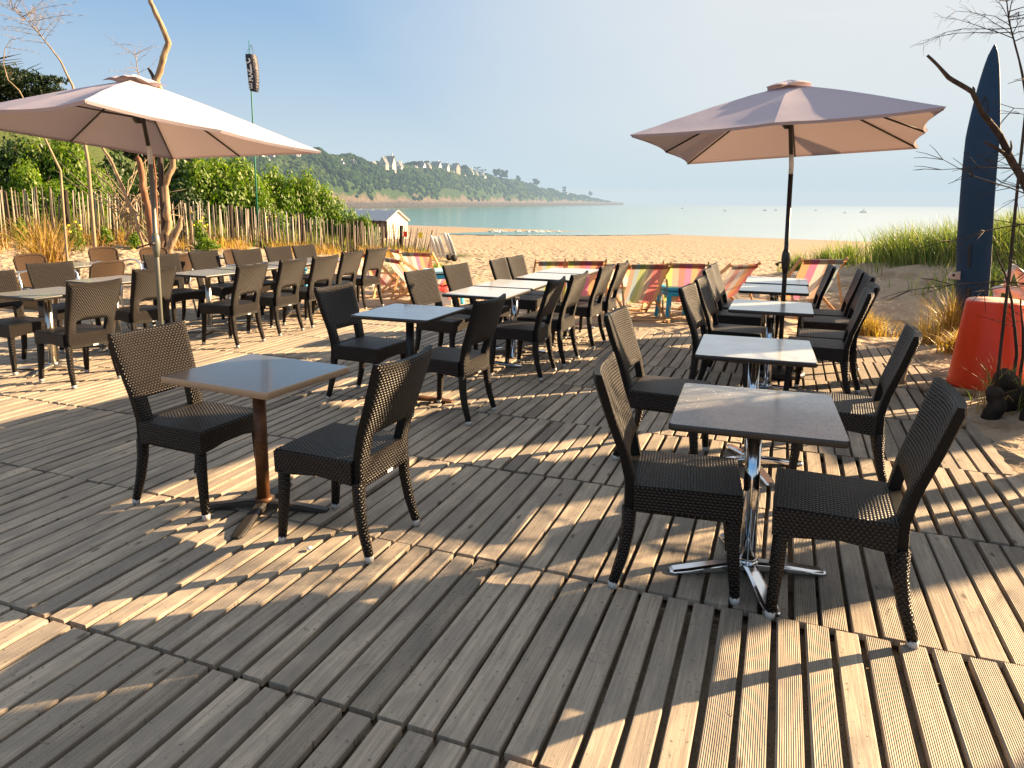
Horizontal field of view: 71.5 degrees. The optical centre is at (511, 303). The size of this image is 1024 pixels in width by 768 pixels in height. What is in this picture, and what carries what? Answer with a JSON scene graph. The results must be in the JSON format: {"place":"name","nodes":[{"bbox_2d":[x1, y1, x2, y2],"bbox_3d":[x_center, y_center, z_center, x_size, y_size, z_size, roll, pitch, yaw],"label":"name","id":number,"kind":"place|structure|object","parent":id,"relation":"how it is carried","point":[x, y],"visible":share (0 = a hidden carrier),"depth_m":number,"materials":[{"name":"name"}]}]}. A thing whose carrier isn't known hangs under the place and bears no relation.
{"place":"outdoors","nodes":[
{"label":"outdoors","id":0,"kind":"place"},
{"bbox_2d":[295,160,622,208],"bbox_3d":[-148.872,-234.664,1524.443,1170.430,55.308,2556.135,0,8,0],"label":"headland","id":1,"kind":"structure","parent":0,"point":[397,198],"depth_m":790.88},
{"bbox_2d":[198,150,620,202],"bbox_3d":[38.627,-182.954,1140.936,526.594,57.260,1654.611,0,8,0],"label":"headland woodland","id":2,"kind":"object","parent":1,"relation":"on","point":[355,173],"visible":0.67,"depth_m":676.40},
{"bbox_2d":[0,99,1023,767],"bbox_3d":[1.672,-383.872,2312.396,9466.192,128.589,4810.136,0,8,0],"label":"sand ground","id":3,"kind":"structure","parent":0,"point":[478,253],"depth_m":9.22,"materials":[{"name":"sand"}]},
{"bbox_2d":[0,54,44,97],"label":"pine tree","id":4,"kind":"object","parent":3,"relation":"on","point":[13,69],"visible":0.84,"depth_m":61.58,"materials":[{"name":"green plant"}]},
{"bbox_2d":[0,132,52,195],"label":"shrub","id":5,"kind":"object","parent":3,"relation":"on","point":[5,158],"visible":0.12,"depth_m":18.85,"materials":[{"name":"green plant"}]},
{"bbox_2d":[0,63,68,100],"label":"pine tree","id":6,"kind":"object","parent":3,"relation":"on","point":[47,79],"visible":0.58,"depth_m":63.25,"materials":[{"name":"green plant"}]},
{"bbox_2d":[3,34,68,260],"bbox_3d":[-8.222,-2.333,12.337,0.786,4.426,0.412,-3,9,-21],"label":"dead sapling","id":7,"kind":"object","parent":3,"relation":"on","point":[62,203],"visible":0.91,"depth_m":12.32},
{"bbox_2d":[0,157,72,225],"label":"shrub","id":8,"kind":"object","parent":3,"relation":"on","point":[26,178],"visible":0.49,"depth_m":18.01,"materials":[{"name":"green plant"}]},
{"bbox_2d":[0,0,96,246],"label":"dead sapling","id":9,"kind":"object","parent":3,"relation":"on","point":[93,229],"visible":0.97,"depth_m":12.58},
{"bbox_2d":[6,136,108,217],"bbox_3d":[-12.593,-3.501,19.419,2.460,2.673,1.996,2,8,9],"label":"shrub","id":10,"kind":"object","parent":3,"relation":"on","point":[77,169],"visible":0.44,"depth_m":19.25,"materials":[{"name":"green plant"}]},
{"bbox_2d":[0,206,115,278],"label":"grass tuft","id":11,"kind":"object","parent":3,"relation":"on","point":[51,253],"visible":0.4,"depth_m":13.07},
{"bbox_2d":[55,151,185,243],"bbox_3d":[-8.272,-2.263,15.092,3.195,1.990,1.279,0,8,0],"label":"dead brush","id":12,"kind":"object","parent":3,"relation":"on","point":[126,214],"visible":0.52,"depth_m":14.81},
{"bbox_2d":[95,149,156,183],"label":"shrub","id":13,"kind":"object","parent":3,"relation":"on","point":[119,161],"visible":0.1,"depth_m":25.05,"materials":[{"name":"green plant"}]},
{"bbox_2d":[135,156,152,246],"bbox_3d":[-7.287,-1.667,14.210,0.320,2.541,0.188,0,8,0],"label":"driftwood pole","id":14,"kind":"object","parent":3,"relation":"on","point":[143,189],"visible":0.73,"depth_m":14.10,"materials":[{"name":"brown wood"}]},
{"bbox_2d":[148,0,175,246],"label":"driftwood pole","id":15,"kind":"object","parent":3,"relation":"on","point":[166,214],"visible":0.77,"depth_m":13.71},
{"bbox_2d":[169,175,215,227],"bbox_3d":[-9.761,-3.002,21.375,1.816,1.691,1.510,-6,10,-36],"label":"shrub","id":16,"kind":"object","parent":3,"relation":"on","point":[186,195],"visible":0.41,"depth_m":21.05,"materials":[{"name":"green plant"}]},
{"bbox_2d":[175,157,240,229],"bbox_3d":[-9.511,-3.484,22.477,2.301,2.677,2.356,3,8,16],"label":"shrub","id":17,"kind":"object","parent":3,"relation":"on","point":[205,178],"visible":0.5,"depth_m":21.79,"materials":[{"name":"green plant"}]},
{"bbox_2d":[0,192,425,252],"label":"bank grass","id":18,"kind":"structure","parent":3,"relation":"on","point":[329,240],"depth_m":20.50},
{"bbox_2d":[0,186,438,252],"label":"paling fence","id":19,"kind":"object","parent":3,"relation":"on","point":[269,230],"visible":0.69,"depth_m":19.75,"materials":[{"name":"brown wood"}]},
{"bbox_2d":[0,223,444,259],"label":"dry weeds","id":20,"kind":"object","parent":3,"relation":"on","point":[225,245],"visible":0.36,"depth_m":19.33,"materials":[{"name":"yellow plant"}]},
{"bbox_2d":[214,157,268,234],"bbox_3d":[-8.576,-3.310,22.682,2.036,2.790,1.652,-5,10,-34],"label":"shrub","id":21,"kind":"object","parent":3,"relation":"on","point":[245,183],"visible":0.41,"depth_m":22.34,"materials":[{"name":"green plant"}]},
{"bbox_2d":[249,46,257,235],"bbox_3d":[-7.801,-4.911,21.530,0.064,5.898,0.056,4,9,22],"label":"windsock pole","id":22,"kind":"object","parent":3,"relation":"on","point":[254,163],"visible":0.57,"depth_m":21.65,"materials":[{"name":"teal"}]},
{"bbox_2d":[245,45,258,91],"bbox_3d":[-7.687,-6.990,21.077,0.383,1.388,0.350,0,8,0],"label":"windsock","id":23,"kind":"object","parent":22,"relation":"hanging from","point":[251,60],"visible":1,"depth_m":20.98,"materials":[{"name":"black"}]},
{"bbox_2d":[249,189,288,239],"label":"shrub","id":24,"kind":"object","parent":3,"relation":"on","point":[266,205],"visible":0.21,"depth_m":22.45,"materials":[{"name":"green plant"}]},
{"bbox_2d":[261,163,307,230],"bbox_3d":[-7.925,-3.462,24.777,1.790,2.927,2.205,-4,9,-27],"label":"shrub","id":25,"kind":"object","parent":3,"relation":"on","point":[275,185],"visible":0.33,"depth_m":24.35,"materials":[{"name":"green plant"}]},
{"bbox_2d":[289,167,324,240],"bbox_3d":[-7.497,-3.376,25.203,1.790,2.929,2.205,-1,8,-8],"label":"shrub","id":26,"kind":"object","parent":3,"relation":"on","point":[310,204],"visible":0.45,"depth_m":24.63,"materials":[{"name":"green plant"}]},
{"bbox_2d":[309,181,342,243],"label":"shrub","id":27,"kind":"object","parent":3,"relation":"on","point":[324,197],"visible":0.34,"depth_m":25.08,"materials":[{"name":"green plant"}]},
{"bbox_2d":[342,247,386,309],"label":"woven chair","id":28,"kind":"object","parent":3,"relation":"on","point":[374,259],"visible":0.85,"depth_m":10.71,"materials":[{"name":"wicker"}]},
{"bbox_2d":[344,251,408,297],"bbox_3d":[-2.446,-0.540,12.855,0.648,0.876,1.101,5,9,30],"label":"deckchair","id":29,"kind":"object","parent":3,"relation":"on","point":[387,278],"visible":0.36,"depth_m":12.75,"materials":[{"name":"fabric"}]},
{"bbox_2d":[346,208,410,238],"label":"beach hut","id":30,"kind":"object","parent":3,"relation":"on","point":[392,218],"visible":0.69,"depth_m":44.76,"materials":[{"name":"white"}]},
{"bbox_2d":[398,250,440,295],"bbox_3d":[-1.579,-0.573,13.098,0.688,0.876,1.101,2,8,15],"label":"deckchair","id":31,"kind":"object","parent":3,"relation":"on","point":[418,261],"visible":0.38,"depth_m":12.70,"materials":[{"name":"fabric"}]},
{"bbox_2d":[385,257,459,303],"bbox_3d":[-1.498,-0.410,11.976,1.173,0.817,0.708,-5,10,-35],"label":"deckchair","id":32,"kind":"object","parent":3,"relation":"on","point":[398,267],"visible":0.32,"depth_m":11.78,"materials":[{"name":"fabric"}]},
{"bbox_2d":[429,233,458,261],"bbox_3d":[-2.193,-1.794,22.443,1.081,0.895,0.500,-3,9,-25],"label":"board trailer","id":33,"kind":"object","parent":3,"relation":"on","point":[449,256],"visible":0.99,"depth_m":22.38,"materials":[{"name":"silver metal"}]},
{"bbox_2d":[0,305,1023,767],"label":"boardwalk deck","id":34,"kind":"structure","parent":3,"relation":"on","point":[258,605],"depth_m":2.92,"materials":[{"name":"brown wood"}]},
{"bbox_2d":[0,269,59,375],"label":"woven chair","id":35,"kind":"object","parent":34,"relation":"on","point":[21,324],"visible":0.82,"depth_m":6.80,"materials":[{"name":"wicker"}]},
{"bbox_2d":[0,287,89,377],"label":"cafe table","id":36,"kind":"object","parent":34,"relation":"on","point":[47,296],"visible":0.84,"depth_m":6.69,"materials":[{"name":"silver"}]},
{"bbox_2d":[13,253,78,303],"bbox_3d":[-6.316,-0.241,9.670,0.644,0.878,0.557,2,8,14],"label":"wicker armchair","id":37,"kind":"object","parent":34,"relation":"on","point":[20,261],"visible":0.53,"depth_m":9.60,"materials":[{"name":"brown wicker"}]},
{"bbox_2d":[25,261,103,352],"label":"woven chair","id":38,"kind":"object","parent":34,"relation":"on","point":[48,275],"visible":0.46,"depth_m":7.81,"materials":[{"name":"wicker"}]},
{"bbox_2d":[34,278,121,388],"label":"woven chair","id":39,"kind":"object","parent":34,"relation":"on","point":[90,300],"visible":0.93,"depth_m":6.16,"materials":[{"name":"wicker"}]},
{"bbox_2d":[58,260,129,327],"bbox_3d":[-5.152,-0.108,8.785,0.644,0.878,0.557,3,9,19],"label":"wicker armchair","id":40,"kind":"object","parent":34,"relation":"on","point":[107,268],"visible":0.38,"depth_m":8.61,"materials":[{"name":"brown wicker"}]},
{"bbox_2d":[65,275,130,351],"bbox_3d":[-4.361,0.096,7.846,0.660,0.741,0.680,4,9,24],"label":"cafe table","id":41,"kind":"object","parent":34,"relation":"on","point":[125,280],"visible":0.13,"depth_m":7.78,"materials":[{"name":"silver metal"}]},
{"bbox_2d":[88,246,145,301],"bbox_3d":[-6.198,-0.447,11.124,0.644,0.878,0.557,4,9,25],"label":"wicker armchair","id":42,"kind":"object","parent":34,"relation":"on","point":[102,253],"visible":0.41,"depth_m":11.23,"materials":[{"name":"brown wicker"}]},
{"bbox_2d":[108,266,176,351],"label":"woven chair","id":43,"kind":"object","parent":34,"relation":"on","point":[143,288],"visible":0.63,"depth_m":7.36,"materials":[{"name":"wicker"}]},
{"bbox_2d":[0,74,320,324],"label":"parasol","id":44,"kind":"object","parent":34,"relation":"on","point":[133,113],"visible":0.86,"depth_m":6.63,"materials":[{"name":"fabric"}]},
{"bbox_2d":[143,253,205,325],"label":"woven chair","id":45,"kind":"object","parent":34,"relation":"on","point":[182,293],"visible":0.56,"depth_m":9.11,"materials":[{"name":"wicker"}]},
{"bbox_2d":[107,320,254,520],"bbox_3d":[-1.740,0.595,3.841,0.634,0.918,0.474,4,9,23],"label":"woven chair","id":46,"kind":"object","parent":34,"relation":"on","point":[196,425],"visible":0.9,"depth_m":3.75,"materials":[{"name":"wicker"}]},
{"bbox_2d":[175,269,238,337],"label":"cafe table","id":47,"kind":"object","parent":34,"relation":"on","point":[207,275],"visible":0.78,"depth_m":8.62,"materials":[{"name":"silver metal"}]},
{"bbox_2d":[188,250,246,321],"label":"woven chair","id":48,"kind":"object","parent":34,"relation":"on","point":[202,260],"visible":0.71,"depth_m":9.69,"materials":[{"name":"wicker"}]},
{"bbox_2d":[199,262,267,347],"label":"woven chair","id":49,"kind":"object","parent":34,"relation":"on","point":[248,279],"visible":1,"depth_m":7.89,"materials":[{"name":"wicker"}]},
{"bbox_2d":[161,354,348,539],"bbox_3d":[-1.296,0.708,3.676,0.700,0.741,0.646,4,9,25],"label":"cafe table","id":50,"kind":"object","parent":34,"relation":"on","point":[259,380],"visible":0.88,"depth_m":3.63,"materials":[{"name":"grey"}]},
{"bbox_2d":[231,248,287,317],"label":"woven chair","id":51,"kind":"object","parent":34,"relation":"on","point":[247,256],"visible":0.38,"depth_m":10.14,"materials":[{"name":"wicker"}]},
{"bbox_2d":[244,257,306,335],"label":"woven chair","id":52,"kind":"object","parent":34,"relation":"on","point":[290,273],"visible":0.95,"depth_m":8.58,"materials":[{"name":"wicker"}]},
{"bbox_2d":[264,246,316,309],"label":"woven chair","id":53,"kind":"object","parent":34,"relation":"on","point":[273,254],"visible":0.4,"depth_m":10.78,"materials":[{"name":"wicker"}]},
{"bbox_2d":[281,254,338,327],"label":"woven chair","id":54,"kind":"object","parent":34,"relation":"on","point":[322,268],"visible":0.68,"depth_m":9.11,"materials":[{"name":"wicker"}]},
{"bbox_2d":[312,250,362,313],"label":"woven chair","id":55,"kind":"object","parent":34,"relation":"on","point":[349,263],"visible":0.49,"depth_m":9.98,"materials":[{"name":"wicker"}]},
{"bbox_2d":[273,345,432,563],"bbox_3d":[-0.734,0.665,3.386,0.634,0.918,0.474,4,9,23],"label":"woven chair","id":56,"kind":"object","parent":34,"relation":"on","point":[368,450],"visible":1,"depth_m":3.26,"materials":[{"name":"wicker"}]},
{"bbox_2d":[314,282,405,399],"bbox_3d":[-1.236,0.311,5.852,0.634,0.918,0.474,4,9,24],"label":"woven chair","id":57,"kind":"object","parent":34,"relation":"on","point":[338,305],"visible":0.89,"depth_m":5.78,"materials":[{"name":"wicker"}]},
{"bbox_2d":[350,304,464,402],"bbox_3d":[-0.811,0.424,5.686,0.665,0.741,0.690,3,9,20],"label":"cafe table","id":58,"kind":"object","parent":34,"relation":"on","point":[409,315],"visible":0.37,"depth_m":5.62,"materials":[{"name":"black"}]},
{"bbox_2d":[404,268,477,353],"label":"woven chair","id":59,"kind":"object","parent":34,"relation":"on","point":[423,287],"visible":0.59,"depth_m":7.09,"materials":[{"name":"wicker"}]},
{"bbox_2d":[409,293,505,425],"bbox_3d":[-0.399,0.387,5.353,0.634,0.918,0.474,4,9,25],"label":"woven chair","id":60,"kind":"object","parent":34,"relation":"on","point":[463,363],"visible":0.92,"depth_m":5.18,"materials":[{"name":"wicker"}]},
{"bbox_2d":[442,262,509,346],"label":"woven chair","id":61,"kind":"object","parent":34,"relation":"on","point":[457,276],"visible":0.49,"depth_m":7.89,"materials":[{"name":"wicker"}]},
{"bbox_2d":[442,286,530,366],"bbox_3d":[-0.238,0.246,6.957,0.655,0.741,0.690,4,9,21],"label":"cafe table","id":62,"kind":"object","parent":34,"relation":"on","point":[476,292],"visible":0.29,"depth_m":6.84,"materials":[{"name":"silver metal"}]},
{"bbox_2d":[474,279,546,357],"bbox_3d":[0.029,0.148,7.657,0.655,0.741,0.690,4,9,21],"label":"cafe table","id":63,"kind":"object","parent":34,"relation":"on","point":[520,284],"visible":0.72,"depth_m":7.61,"materials":[{"name":"silver metal"}]},
{"bbox_2d":[489,257,542,322],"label":"woven chair","id":64,"kind":"object","parent":34,"relation":"on","point":[499,267],"visible":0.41,"depth_m":8.55,"materials":[{"name":"wicker"}]},
{"bbox_2d":[489,276,565,380],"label":"woven chair","id":65,"kind":"object","parent":34,"relation":"on","point":[536,332],"visible":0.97,"depth_m":6.50,"materials":[{"name":"wicker"}]},
{"bbox_2d":[506,255,562,313],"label":"woven chair","id":66,"kind":"object","parent":34,"relation":"on","point":[517,266],"visible":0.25,"depth_m":9.15,"materials":[{"name":"wicker"}]},
{"bbox_2d":[517,270,588,366],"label":"woven chair","id":67,"kind":"object","parent":34,"relation":"on","point":[562,321],"visible":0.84,"depth_m":7.04,"materials":[{"name":"wicker"}]},
{"bbox_2d":[551,264,614,348],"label":"woven chair","id":68,"kind":"object","parent":34,"relation":"on","point":[590,309],"visible":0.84,"depth_m":7.88,"materials":[{"name":"wicker"}]},
{"bbox_2d":[569,260,628,340],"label":"woven chair","id":69,"kind":"object","parent":34,"relation":"on","point":[608,303],"visible":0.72,"depth_m":8.36,"materials":[{"name":"wicker"}]},
{"bbox_2d":[603,306,710,460],"bbox_3d":[0.913,0.512,4.526,0.634,0.918,0.474,4,9,24],"label":"woven chair","id":70,"kind":"object","parent":34,"relation":"on","point":[643,391],"visible":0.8,"depth_m":4.45,"materials":[{"name":"wicker"}]},
{"bbox_2d":[593,351,743,605],"bbox_3d":[0.663,0.717,3.079,0.634,0.918,0.474,2,8,14],"label":"woven chair","id":71,"kind":"object","parent":34,"relation":"on","point":[701,487],"visible":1,"depth_m":2.92,"materials":[{"name":"wicker"}]},
{"bbox_2d":[678,283,748,387],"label":"woven chair","id":72,"kind":"object","parent":34,"relation":"on","point":[691,305],"visible":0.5,"depth_m":5.88,"materials":[{"name":"wicker"}]},
{"bbox_2d":[694,275,765,376],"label":"woven chair","id":73,"kind":"object","parent":34,"relation":"on","point":[707,301],"visible":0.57,"depth_m":6.52,"materials":[{"name":"wicker"}]},
{"bbox_2d":[702,267,764,325],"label":"woven chair","id":74,"kind":"object","parent":34,"relation":"on","point":[725,316],"visible":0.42,"depth_m":7.35,"materials":[{"name":"wicker"}]},
{"bbox_2d":[695,334,817,486],"bbox_3d":[1.466,0.628,4.351,0.655,0.741,0.690,3,9,19],"label":"cafe table","id":75,"kind":"object","parent":34,"relation":"on","point":[754,352],"visible":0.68,"depth_m":4.26,"materials":[{"name":"silver"}]},
{"bbox_2d":[668,383,849,616],"bbox_3d":[1.031,0.808,3.069,0.659,0.741,0.690,3,9,18],"label":"cafe table","id":76,"kind":"object","parent":34,"relation":"on","point":[754,417],"visible":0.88,"depth_m":3.02,"materials":[{"name":"silver"}]},
{"bbox_2d":[728,299,813,390],"bbox_3d":[2.198,0.384,6.093,0.655,0.741,0.690,3,9,21],"label":"cafe table","id":77,"kind":"object","parent":34,"relation":"on","point":[770,309],"visible":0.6,"depth_m":6.04,"materials":[{"name":"silver metal"}]},
{"bbox_2d":[739,283,808,337],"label":"cafe table","id":78,"kind":"object","parent":34,"relation":"on","point":[773,291],"visible":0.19,"depth_m":7.21,"materials":[{"name":"silver metal"}]},
{"bbox_2d":[745,276,808,300],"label":"cafe table","id":79,"kind":"object","parent":34,"relation":"on","point":[777,281],"visible":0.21,"depth_m":7.97,"materials":[{"name":"silver metal"}]},
{"bbox_2d":[630,80,945,380],"bbox_3d":[2.494,-0.679,6.598,2.270,2.708,2.270,4,9,25],"label":"parasol","id":80,"kind":"object","parent":34,"relation":"on","point":[791,119],"visible":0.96,"depth_m":6.43,"materials":[{"name":"fabric"}]},
{"bbox_2d":[775,264,835,338],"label":"woven chair","id":81,"kind":"object","parent":34,"relation":"on","point":[829,272],"visible":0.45,"depth_m":8.06,"materials":[{"name":"wicker"}]},
{"bbox_2d":[783,287,874,394],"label":"woven chair","id":82,"kind":"object","parent":34,"relation":"on","point":[834,350],"visible":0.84,"depth_m":5.70,"materials":[{"name":"wicker"}]},
{"bbox_2d":[796,269,865,336],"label":"woven chair","id":83,"kind":"object","parent":34,"relation":"on","point":[851,293],"visible":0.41,"depth_m":7.49,"materials":[{"name":"wicker"}]},
{"bbox_2d":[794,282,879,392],"bbox_3d":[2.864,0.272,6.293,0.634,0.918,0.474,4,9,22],"label":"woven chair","id":84,"kind":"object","parent":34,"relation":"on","point":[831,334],"visible":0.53,"depth_m":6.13,"materials":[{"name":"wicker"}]},
{"bbox_2d":[801,273,874,370],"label":"woven chair","id":85,"kind":"object","parent":34,"relation":"on","point":[828,323],"visible":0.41,"depth_m":7.00,"materials":[{"name":"wicker"}]},
{"bbox_2d":[788,323,921,482],"bbox_3d":[1.961,0.579,4.103,0.634,0.918,0.474,4,9,24],"label":"woven chair","id":86,"kind":"object","parent":34,"relation":"on","point":[865,415],"visible":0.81,"depth_m":3.92,"materials":[{"name":"wicker"}]},
{"bbox_2d":[764,377,967,649],"bbox_3d":[1.361,0.762,2.793,0.634,0.918,0.474,4,9,22],"label":"woven chair","id":87,"kind":"object","parent":34,"relation":"on","point":[873,515],"visible":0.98,"depth_m":2.67,"materials":[{"name":"wicker"}]},
{"bbox_2d":[562,258,606,316],"bbox_3d":[1.029,-0.281,10.628,0.648,0.876,1.101,0,8,-2],"label":"deckchair","id":88,"kind":"object","parent":3,"relation":"on","point":[589,285],"visible":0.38,"depth_m":10.18,"materials":[{"name":"fabric"}]},
{"bbox_2d":[613,262,672,323],"bbox_3d":[1.813,-0.211,10.229,0.668,0.876,1.101,-1,8,-8],"label":"deckchair","id":89,"kind":"object","parent":3,"relation":"on","point":[644,283],"visible":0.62,"depth_m":9.92,"materials":[{"name":"fabric"}]},
{"bbox_2d":[659,261,709,322],"bbox_3d":[2.464,-0.222,10.275,0.668,0.876,1.101,2,8,10],"label":"deckchair","id":90,"kind":"object","parent":3,"relation":"on","point":[680,274],"visible":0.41,"depth_m":9.89,"materials":[{"name":"fabric"}]},
{"bbox_2d":[679,261,761,310],"bbox_3d":[3.133,-0.256,10.820,0.648,0.851,1.105,-4,9,-28],"label":"deckchair","id":91,"kind":"object","parent":3,"relation":"on","point":[734,280],"visible":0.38,"depth_m":10.44,"materials":[{"name":"fabric"}]},
{"bbox_2d":[767,257,848,319],"bbox_3d":[4.062,-0.259,9.919,0.708,0.876,1.101,-1,8,-6],"label":"deckchair","id":92,"kind":"object","parent":3,"relation":"on","point":[811,271],"visible":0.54,"depth_m":9.55,"materials":[{"name":"fabric"}]},
{"bbox_2d":[859,307,915,338],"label":"grass tuft","id":93,"kind":"object","parent":3,"relation":"on","point":[871,328],"visible":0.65,"depth_m":8.88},
{"bbox_2d":[808,202,1023,275],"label":"dune grass","id":94,"kind":"structure","parent":3,"relation":"on","point":[903,249],"depth_m":11.33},
{"bbox_2d":[885,308,959,345],"bbox_3d":[4.814,0.241,8.337,1.256,0.560,1.095,0,8,0],"label":"grass tuft","id":95,"kind":"object","parent":3,"relation":"on","point":[923,328],"visible":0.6,"depth_m":8.37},
{"bbox_2d":[913,286,978,343],"bbox_3d":[5.181,0.117,8.285,1.179,0.813,1.104,3,8,16],"label":"grass tuft","id":96,"kind":"object","parent":3,"relation":"on","point":[953,314],"visible":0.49,"depth_m":8.27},
{"bbox_2d":[881,78,1023,346],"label":"dead bush","id":97,"kind":"object","parent":3,"relation":"on","point":[1016,225],"visible":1,"depth_m":4.38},
{"bbox_2d":[881,247,1023,309],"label":"grass tuft","id":98,"kind":"object","parent":3,"relation":"on","point":[997,274],"visible":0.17,"depth_m":9.77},
{"bbox_2d":[910,0,1023,386],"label":"dead twig","id":99,"kind":"object","parent":3,"relation":"on","point":[1011,245],"visible":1,"depth_m":5.11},
{"bbox_2d":[948,45,1000,319],"bbox_3d":[5.301,-1.201,8.091,0.437,3.390,0.270,6,10,35],"label":"windsurf board","id":100,"kind":"object","parent":3,"relation":"on","point":[975,215],"visible":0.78,"depth_m":8.03,"materials":[{"name":"blue"}]},
{"bbox_2d":[926,54,1023,191],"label":"driftwood branch","id":101,"kind":"object","parent":3,"relation":"on","point":[1005,149],"visible":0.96,"depth_m":5.33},
{"bbox_2d":[946,297,1023,390],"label":"planter","id":102,"kind":"object","parent":3,"relation":"on","point":[977,340],"visible":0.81,"depth_m":6.06,"materials":[{"name":"red"}]},
{"bbox_2d":[980,385,1006,419],"bbox_3d":[3.596,0.753,5.315,0.161,0.286,0.145,0,8,0],"label":"timber stump","id":103,"kind":"object","parent":3,"relation":"on","point":[995,408],"visible":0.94,"depth_m":5.27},
{"bbox_2d":[986,368,1023,411],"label":"timber stump","id":104,"kind":"object","parent":3,"relation":"on","point":[1006,382],"visible":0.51,"depth_m":5.41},
{"bbox_2d":[991,264,1023,300],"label":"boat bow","id":105,"kind":"object","parent":3,"relation":"on","point":[1016,291],"visible":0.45,"depth_m":6.92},
{"bbox_2d":[0,0,1023,205],"label":"sky","id":106,"kind":"structure","parent":0,"point":[554,93],"materials":[{"name":"blue"}]},
{"bbox_2d":[441,232,661,234],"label":"tide pool","id":107,"kind":"structure","parent":0,"point":[547,233],"depth_m":89.57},
{"bbox_2d":[339,204,1023,241],"bbox_3d":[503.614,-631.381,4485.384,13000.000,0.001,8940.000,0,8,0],"label":"sea","id":108,"kind":"structure","parent":0,"point":[826,222],"depth_m":248.58,"materials":[{"name":"liquid"}]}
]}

